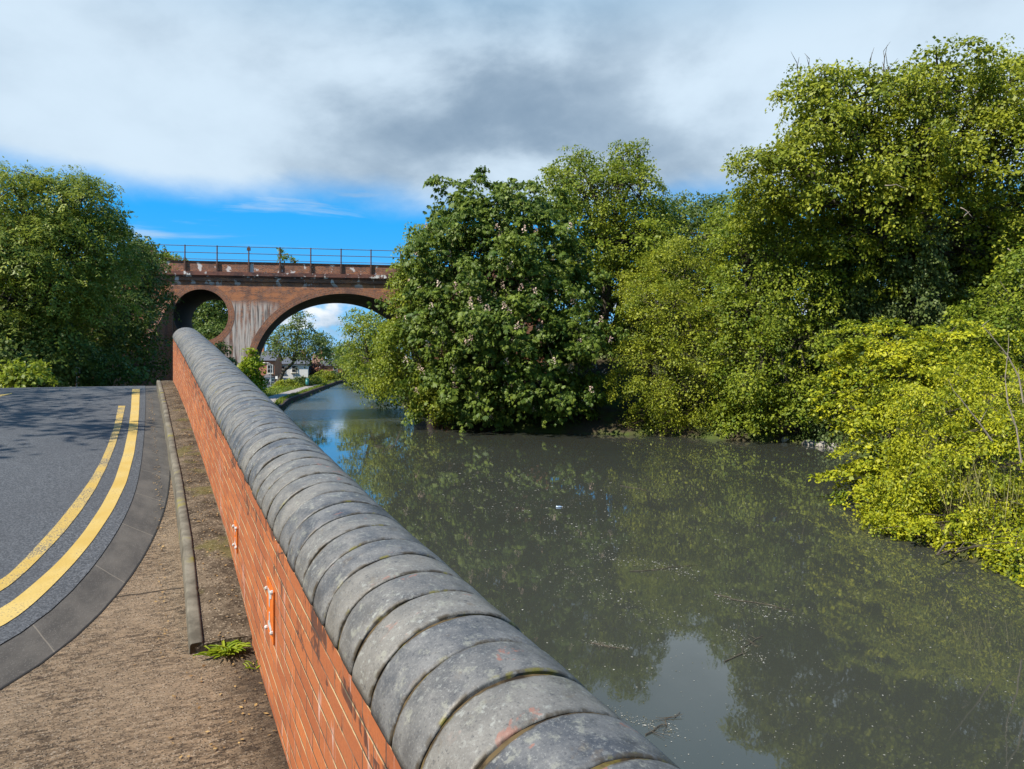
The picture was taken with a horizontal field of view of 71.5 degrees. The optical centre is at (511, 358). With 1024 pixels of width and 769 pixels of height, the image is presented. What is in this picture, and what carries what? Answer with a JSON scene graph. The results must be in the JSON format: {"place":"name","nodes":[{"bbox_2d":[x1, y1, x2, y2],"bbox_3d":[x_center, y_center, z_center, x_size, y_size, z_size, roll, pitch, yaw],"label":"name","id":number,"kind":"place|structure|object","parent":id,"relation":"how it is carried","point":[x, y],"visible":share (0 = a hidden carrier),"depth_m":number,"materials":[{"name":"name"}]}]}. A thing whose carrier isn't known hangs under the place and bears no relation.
{"place":"outdoors","nodes":[
{"label":"outdoors","id":0,"kind":"place"},
{"bbox_2d":[0,386,144,643],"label":"road","id":1,"kind":"structure","parent":0,"point":[54,441],"depth_m":7.34,"materials":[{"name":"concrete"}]},
{"bbox_2d":[0,406,124,590],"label":"road marking","id":2,"kind":"object","parent":1,"relation":"on","point":[48,540],"visible":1,"depth_m":6.07,"materials":[{"name":"yellow paint"}]},
{"bbox_2d":[0,389,139,625],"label":"road marking","id":3,"kind":"object","parent":1,"relation":"on","point":[30,595],"visible":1,"depth_m":5.63,"materials":[{"name":"yellow paint"}]},
{"bbox_2d":[0,427,288,768],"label":"pavement","id":4,"kind":"structure","parent":0,"point":[77,702],"depth_m":3.54,"materials":[{"name":"beige gravel"}]},
{"bbox_2d":[0,386,170,688],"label":"gutter","id":5,"kind":"object","parent":4,"relation":"on","point":[82,605],"visible":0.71,"depth_m":5.02,"materials":[{"name":"concrete"}]},
{"bbox_2d":[157,380,202,653],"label":"kerb","id":6,"kind":"structure","parent":4,"relation":"on","point":[194,627],"depth_m":5.25,"materials":[{"name":"concrete"}]},
{"bbox_2d":[114,386,274,759],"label":"leaf litter","id":7,"kind":"object","parent":4,"relation":"on","point":[255,704],"visible":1,"depth_m":4.21,"materials":[{"name":"brown plant"}]},
{"bbox_2d":[193,640,250,658],"bbox_3d":[-1.623,1.625,3.978,0.252,0.047,0.291,0,0,38],"label":"fern","id":8,"kind":"object","parent":4,"relation":"on","point":[228,648],"visible":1,"depth_m":3.98,"materials":[{"name":"green plant"}]},
{"bbox_2d":[243,660,259,668],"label":"dandelion plant","id":9,"kind":"object","parent":4,"relation":"on","point":[246,661],"visible":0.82,"depth_m":3.84,"materials":[{"name":"green plant"}]},
{"bbox_2d":[161,380,251,652],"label":"raised footway","id":10,"kind":"structure","parent":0,"point":[216,621],"depth_m":5.11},
{"bbox_2d":[282,353,311,381],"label":"rendered house","id":11,"kind":"structure","parent":0,"point":[290,372],"depth_m":140.27,"materials":[{"name":"white paint"}]},
{"bbox_2d":[269,377,359,402],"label":"towpath","id":12,"kind":"structure","parent":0,"point":[273,398],"depth_m":89.92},
{"bbox_2d":[0,0,1023,359],"label":"sky","id":13,"kind":"structure","parent":0,"point":[322,125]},
{"bbox_2d":[1,314,1023,581],"bbox_3d":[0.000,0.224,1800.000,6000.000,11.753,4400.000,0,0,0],"label":"ground","id":14,"kind":"structure","parent":0,"point":[611,418],"depth_m":47.31,"materials":[{"name":"green plant"}]},
{"bbox_2d":[0,358,62,387],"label":"hazel bush","id":15,"kind":"object","parent":14,"relation":"on","point":[18,374],"visible":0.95,"depth_m":25.45,"materials":[{"name":"green plant"}]},
{"bbox_2d":[0,247,131,384],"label":"woodland tree","id":16,"kind":"object","parent":14,"relation":"on","point":[62,307],"visible":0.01,"depth_m":46.65,"materials":[{"name":"green plant"}]},
{"bbox_2d":[0,309,152,387],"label":"laurel bush","id":17,"kind":"object","parent":14,"relation":"on","point":[87,364],"visible":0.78,"depth_m":31.45,"materials":[{"name":"green plant"}]},
{"bbox_2d":[0,156,162,360],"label":"ash tree","id":18,"kind":"object","parent":14,"relation":"on","point":[49,227],"visible":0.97,"depth_m":32.28,"materials":[{"name":"green plant"}]},
{"bbox_2d":[52,229,184,385],"bbox_3d":[-22.828,-2.708,41.179,6.442,10.245,13.490,0,0,0],"label":"hawthorn tree","id":19,"kind":"object","parent":14,"relation":"on","point":[147,292],"visible":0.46,"depth_m":41.89,"materials":[{"name":"green plant"}]},
{"bbox_2d":[91,301,172,385],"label":"wing wall","id":20,"kind":"structure","parent":14,"relation":"on","point":[167,330],"depth_m":48.85,"materials":[{"name":"brick"}]},
{"bbox_2d":[192,300,227,339],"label":"poplar tree","id":21,"kind":"object","parent":14,"relation":"on","point":[209,321],"visible":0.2,"depth_m":77.58,"materials":[{"name":"green plant"}]},
{"bbox_2d":[214,340,237,365],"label":"elder sapling","id":22,"kind":"object","parent":14,"relation":"on","point":[220,346],"visible":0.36,"depth_m":40.01,"materials":[{"name":"green plant"}]},
{"bbox_2d":[237,347,268,393],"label":"ash sapling","id":23,"kind":"object","parent":14,"relation":"on","point":[248,362],"visible":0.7,"depth_m":41.64,"materials":[{"name":"green plant"}]},
{"bbox_2d":[259,346,283,382],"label":"brick house","id":24,"kind":"structure","parent":14,"relation":"on","point":[276,367],"depth_m":130.28,"materials":[{"name":"brick"}]},
{"bbox_2d":[267,365,272,372],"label":"window","id":25,"kind":"structure","parent":24,"relation":"in","point":[268,366],"depth_m":130.11,"materials":[{"name":"white paint"}]},
{"bbox_2d":[270,378,299,386],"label":"verge bush","id":26,"kind":"object","parent":14,"relation":"on","point":[289,382],"visible":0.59,"depth_m":111.39,"materials":[{"name":"green plant"}]},
{"bbox_2d":[261,311,334,382],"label":"locust tree","id":27,"kind":"object","parent":14,"relation":"on","point":[280,346],"visible":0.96,"depth_m":115.62,"materials":[{"name":"green plant"}]},
{"bbox_2d":[287,375,313,385],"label":"verge bush","id":28,"kind":"object","parent":14,"relation":"on","point":[301,381],"visible":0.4,"depth_m":114.51,"materials":[{"name":"green plant"}]},
{"bbox_2d":[75,260,546,417],"bbox_3d":[-16.182,-0.715,60.533,37.296,13.430,10.805,0,0,-10],"label":"railway viaduct","id":29,"kind":"object","parent":14,"relation":"on","point":[263,301],"visible":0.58,"depth_m":55.03,"materials":[{"name":"brick"}]},
{"bbox_2d":[137,239,188,260],"bbox_3d":[-28.761,-6.152,57.413,5.016,6.997,3.820,0,0,-21],"label":"elder bush","id":30,"kind":"object","parent":29,"relation":"on","point":[171,256],"visible":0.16,"depth_m":56.92,"materials":[{"name":"green plant"}]},
{"bbox_2d":[276,247,289,262],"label":"buddleia bush","id":31,"kind":"object","parent":29,"relation":"on","point":[284,256],"visible":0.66,"depth_m":56.35,"materials":[{"name":"green plant"}]},
{"bbox_2d":[288,255,298,262],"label":"buddleia bush","id":32,"kind":"object","parent":29,"relation":"on","point":[293,260],"visible":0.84,"depth_m":56.42,"materials":[{"name":"green plant"}]},
{"bbox_2d":[147,244,486,275],"bbox_3d":[-13.448,-7.620,55.789,28.700,2.000,0.130,0,0,-10],"label":"metal railing","id":33,"kind":"object","parent":29,"relation":"on","point":[279,254],"visible":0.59,"depth_m":54.95,"materials":[{"name":"metal"}]},
{"bbox_2d":[264,376,365,404],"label":"grass","id":34,"kind":"structure","parent":14,"relation":"on","point":[281,399],"depth_m":97.10,"materials":[{"name":"green plant"}]},
{"bbox_2d":[307,374,322,384],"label":"verge bush","id":35,"kind":"object","parent":14,"relation":"on","point":[319,382],"visible":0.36,"depth_m":121.61,"materials":[{"name":"green plant"}]},
{"bbox_2d":[308,361,327,377],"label":"copper beech","id":36,"kind":"object","parent":14,"relation":"on","point":[312,370],"visible":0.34,"depth_m":145.39,"materials":[{"name":"purple plant"}]},
{"bbox_2d":[314,376,327,382],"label":"verge bush","id":37,"kind":"object","parent":14,"relation":"on","point":[323,380],"visible":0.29,"depth_m":127.58,"materials":[{"name":"green plant"}]},
{"bbox_2d":[313,369,336,380],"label":"verge bush","id":38,"kind":"object","parent":14,"relation":"on","point":[328,375],"visible":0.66,"depth_m":137.40,"materials":[{"name":"green plant"}]},
{"bbox_2d":[309,330,342,364],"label":"oak tree","id":39,"kind":"object","parent":14,"relation":"on","point":[335,350],"visible":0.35,"depth_m":177.44,"materials":[{"name":"green plant"}]},
{"bbox_2d":[277,378,379,408],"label":"canal edge","id":40,"kind":"object","parent":14,"relation":"on","point":[294,398],"visible":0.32,"depth_m":93.25,"materials":[{"name":"brick"}]},
{"bbox_2d":[312,349,349,370],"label":"brick terrace","id":41,"kind":"structure","parent":14,"relation":"on","point":[318,360],"depth_m":190.37,"materials":[{"name":"brown brick"}]},
{"bbox_2d":[320,361,342,376],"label":"brick cottage","id":42,"kind":"structure","parent":14,"relation":"on","point":[330,367],"depth_m":172.06,"materials":[{"name":"brick"}]},
{"bbox_2d":[326,370,344,379],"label":"verge bush","id":43,"kind":"object","parent":14,"relation":"on","point":[338,375],"visible":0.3,"depth_m":149.42,"materials":[{"name":"green plant"}]},
{"bbox_2d":[330,342,366,356],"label":"oak tree","id":44,"kind":"object","parent":14,"relation":"on","point":[338,346],"visible":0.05,"depth_m":209.96,"materials":[{"name":"green plant"}]},
{"bbox_2d":[332,315,411,372],"bbox_3d":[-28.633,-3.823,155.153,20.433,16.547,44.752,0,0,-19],"label":"alder tree","id":45,"kind":"object","parent":14,"relation":"on","point":[341,358],"visible":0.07,"depth_m":141.39,"materials":[{"name":"green plant"}]},
{"bbox_2d":[332,307,413,409],"bbox_3d":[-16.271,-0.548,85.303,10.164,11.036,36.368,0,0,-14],"label":"willow tree","id":46,"kind":"object","parent":14,"relation":"on","point":[357,372],"visible":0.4,"depth_m":81.34,"materials":[{"name":"green plant"}]},
{"bbox_2d":[356,222,456,423],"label":"field maple","id":47,"kind":"object","parent":14,"relation":"on","point":[392,370],"visible":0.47,"depth_m":52.00,"materials":[{"name":"green plant"}]},
{"bbox_2d":[173,327,679,768],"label":"parapet wall","id":48,"kind":"structure","parent":14,"relation":"on","point":[397,645],"depth_m":2.38,"materials":[{"name":"grey stone"}]},
{"bbox_2d":[232,520,237,552],"bbox_3d":[-1.861,1.196,4.780,0.020,0.183,0.170,0,0,-27],"label":"wall plate","id":49,"kind":"object","parent":48,"relation":"attached to","point":[235,527],"depth_m":4.73,"materials":[{"name":"orange metal"}]},
{"bbox_2d":[264,577,274,644],"bbox_3d":[-1.191,1.234,3.490,0.020,0.275,0.200,0,0,-27],"label":"wall plate","id":50,"kind":"object","parent":48,"relation":"attached to","point":[270,626],"depth_m":3.46,"materials":[{"name":"orange metal"}]},
{"bbox_2d":[406,374,471,428],"bbox_3d":[-5.425,3.372,51.504,6.206,5.042,3.653,0,0,40],"label":"ivy skirt","id":51,"kind":"object","parent":14,"relation":"on","point":[438,420],"visible":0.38,"depth_m":50.61,"materials":[{"name":"green plant"}]},
{"bbox_2d":[367,165,641,432],"bbox_3d":[-0.305,-4.379,48.865,18.385,18.698,11.844,0,0,18],"label":"chestnut tree","id":52,"kind":"object","parent":14,"relation":"on","point":[489,326],"visible":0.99,"depth_m":47.07,"materials":[{"name":"green plant"}]},
{"bbox_2d":[537,137,693,353],"bbox_3d":[8.044,-9.072,56.561,13.071,17.818,11.348,0,0,0],"label":"sycamore tree","id":53,"kind":"object","parent":14,"relation":"on","point":[605,210],"visible":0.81,"depth_m":56.17,"materials":[{"name":"green plant"}]},
{"bbox_2d":[549,217,697,358],"bbox_3d":[9.786,-3.902,62.216,17.590,17.744,10.896,0,0,0],"label":"woodland tree","id":54,"kind":"object","parent":14,"relation":"on","point":[597,307],"visible":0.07,"depth_m":59.83,"materials":[{"name":"green plant"}]},
{"bbox_2d":[654,188,735,313],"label":"background tree","id":55,"kind":"object","parent":14,"relation":"on","point":[683,199],"visible":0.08,"depth_m":74.85,"materials":[{"name":"green plant"}]},
{"bbox_2d":[801,439,817,444],"bbox_3d":[17.449,4.917,41.544,1.046,0.423,0.985,0,0,0],"label":"bank stone","id":56,"kind":"object","parent":14,"relation":"on","point":[806,442],"visible":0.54,"depth_m":41.23,"materials":[{"name":"grey stone"}]},
{"bbox_2d":[815,441,826,446],"bbox_3d":[17.704,4.907,40.659,0.681,0.412,0.689,0,0,-27],"label":"bank stone","id":57,"kind":"object","parent":14,"relation":"on","point":[821,444],"visible":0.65,"depth_m":40.44,"materials":[{"name":"grey stone"}]},
{"bbox_2d":[719,33,1023,334],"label":"tall sycamore","id":58,"kind":"object","parent":14,"relation":"on","point":[917,158],"visible":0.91,"depth_m":38.88,"materials":[{"name":"green plant"}]},
{"bbox_2d":[795,215,1023,449],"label":"ivy tree","id":59,"kind":"object","parent":14,"relation":"on","point":[932,310],"visible":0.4,"depth_m":40.48,"materials":[{"name":"green plant"}]},
{"bbox_2d":[799,316,1023,509],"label":"dogwood shrub","id":60,"kind":"object","parent":14,"relation":"on","point":[846,374],"visible":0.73,"depth_m":24.99,"materials":[{"name":"green plant"}]},
{"bbox_2d":[851,493,1023,586],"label":"ivy skirt","id":61,"kind":"object","parent":14,"relation":"on","point":[917,527],"visible":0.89,"depth_m":18.55,"materials":[{"name":"green plant"}]},
{"bbox_2d":[862,339,1023,553],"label":"bramble thicket","id":62,"kind":"object","parent":14,"relation":"on","point":[998,425],"visible":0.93,"depth_m":20.12,"materials":[{"name":"green plant"}]},
{"bbox_2d":[947,378,992,440],"bbox_3d":[11.324,1.257,17.601,1.119,1.560,0.042,0,0,0],"label":"bare stem","id":63,"kind":"object","parent":62,"relation":"on","point":[990,438],"visible":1,"depth_m":17.59,"materials":[{"name":"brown wood"}]},
{"bbox_2d":[982,320,1023,402],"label":"bare stem","id":64,"kind":"object","parent":62,"relation":"attached to","point":[1011,364],"visible":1,"depth_m":17.59,"materials":[{"name":"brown wood"}]},
{"bbox_2d":[1005,337,1022,462],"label":"bare stem","id":65,"kind":"object","parent":62,"relation":"attached to","point":[1014,423],"visible":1,"depth_m":17.59,"materials":[{"name":"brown wood"}]},
{"bbox_2d":[928,448,1023,522],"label":"reed clump","id":66,"kind":"object","parent":14,"relation":"on","point":[988,494],"visible":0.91,"depth_m":17.67,"materials":[{"name":"green plant"}]},
{"bbox_2d":[936,241,1023,414],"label":"elder bush","id":67,"kind":"object","parent":14,"relation":"on","point":[1016,262],"visible":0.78,"depth_m":28.91,"materials":[{"name":"green plant"}]},
{"bbox_2d":[962,173,1023,316],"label":"woodland tree","id":68,"kind":"object","parent":14,"relation":"on","point":[1005,200],"depth_m":49.45,"materials":[{"name":"green plant"}]},
{"bbox_2d":[284,375,1023,768],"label":"canal water","id":69,"kind":"structure","parent":0,"point":[902,599],"depth_m":15.48,"materials":[{"name":"green liquid"}]},
{"bbox_2d":[591,641,627,649],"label":"floating twig","id":70,"kind":"object","parent":69,"relation":"on","point":[607,645],"visible":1,"depth_m":12.32,"materials":[{"name":"wood"}]},
{"bbox_2d":[633,564,690,571],"bbox_3d":[3.628,4.977,16.951,1.818,0.037,0.233,0,0,-22],"label":"floating twig","id":71,"kind":"object","parent":69,"relation":"on","point":[661,568],"visible":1,"depth_m":16.91,"materials":[{"name":"wood"}]},
{"bbox_2d":[645,712,681,737],"bbox_3d":[2.079,4.977,9.746,0.361,0.040,0.827,0,0,29],"label":"floating twig","id":72,"kind":"object","parent":69,"relation":"on","point":[661,718],"visible":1,"depth_m":9.70,"materials":[{"name":"wood"}]},
{"bbox_2d":[595,222,772,436],"bbox_3d":[11.103,-2.343,48.421,11.460,14.626,11.535,0,0,0],"label":"sallow bush","id":73,"kind":"object","parent":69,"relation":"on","point":[666,397],"visible":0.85,"depth_m":46.52,"materials":[{"name":"green plant"}]},
{"bbox_2d":[345,436,1022,767],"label":"floating debris","id":74,"kind":"object","parent":69,"relation":"on","point":[686,609],"visible":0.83,"depth_m":14.25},
{"bbox_2d":[599,192,804,358],"bbox_3d":[16.074,-4.512,60.264,17.879,18.964,11.176,0,0,0],"label":"woodland tree","id":75,"kind":"object","parent":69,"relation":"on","point":[697,211],"visible":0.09,"depth_m":58.41,"materials":[{"name":"green plant"}]},
{"bbox_2d":[724,634,762,661],"bbox_3d":[4.024,4.977,12.273,0.411,0.039,1.527,0,0,40],"label":"floating twig","id":76,"kind":"object","parent":69,"relation":"on","point":[743,647],"visible":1,"depth_m":12.18,"materials":[{"name":"wood"}]},
{"bbox_2d":[715,594,792,610],"bbox_3d":[4.954,4.977,14.590,1.613,0.037,0.513,0,0,27],"label":"floating twig","id":77,"kind":"object","parent":69,"relation":"on","point":[750,601],"visible":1,"depth_m":14.60,"materials":[{"name":"brown wood"}]},
{"bbox_2d":[689,183,868,441],"bbox_3d":[15.807,-3.149,44.524,9.717,16.238,12.382,0,0,0],"label":"maple tree","id":78,"kind":"object","parent":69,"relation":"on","point":[771,388],"visible":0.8,"depth_m":42.55,"materials":[{"name":"green plant"}]},
{"bbox_2d":[729,171,885,345],"bbox_3d":[25.301,-5.560,58.443,16.871,21.060,12.220,0,0,0],"label":"woodland tree","id":79,"kind":"object","parent":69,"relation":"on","point":[807,262],"visible":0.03,"depth_m":56.59,"materials":[{"name":"green plant"}]},
{"bbox_2d":[827,443,837,448],"bbox_3d":[17.919,4.912,39.787,0.555,0.420,0.614,0,0,42],"label":"bank stone","id":80,"kind":"object","parent":69,"relation":"in","point":[828,446],"visible":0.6,"depth_m":39.62,"materials":[{"name":"grey stone"}]},
{"bbox_2d":[819,176,976,333],"bbox_3d":[32.763,-5.460,56.155,18.062,20.861,11.460,0,0,0],"label":"woodland tree","id":81,"kind":"object","parent":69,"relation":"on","point":[958,200],"visible":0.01,"depth_m":54.19,"materials":[{"name":"green plant"}]}
]}

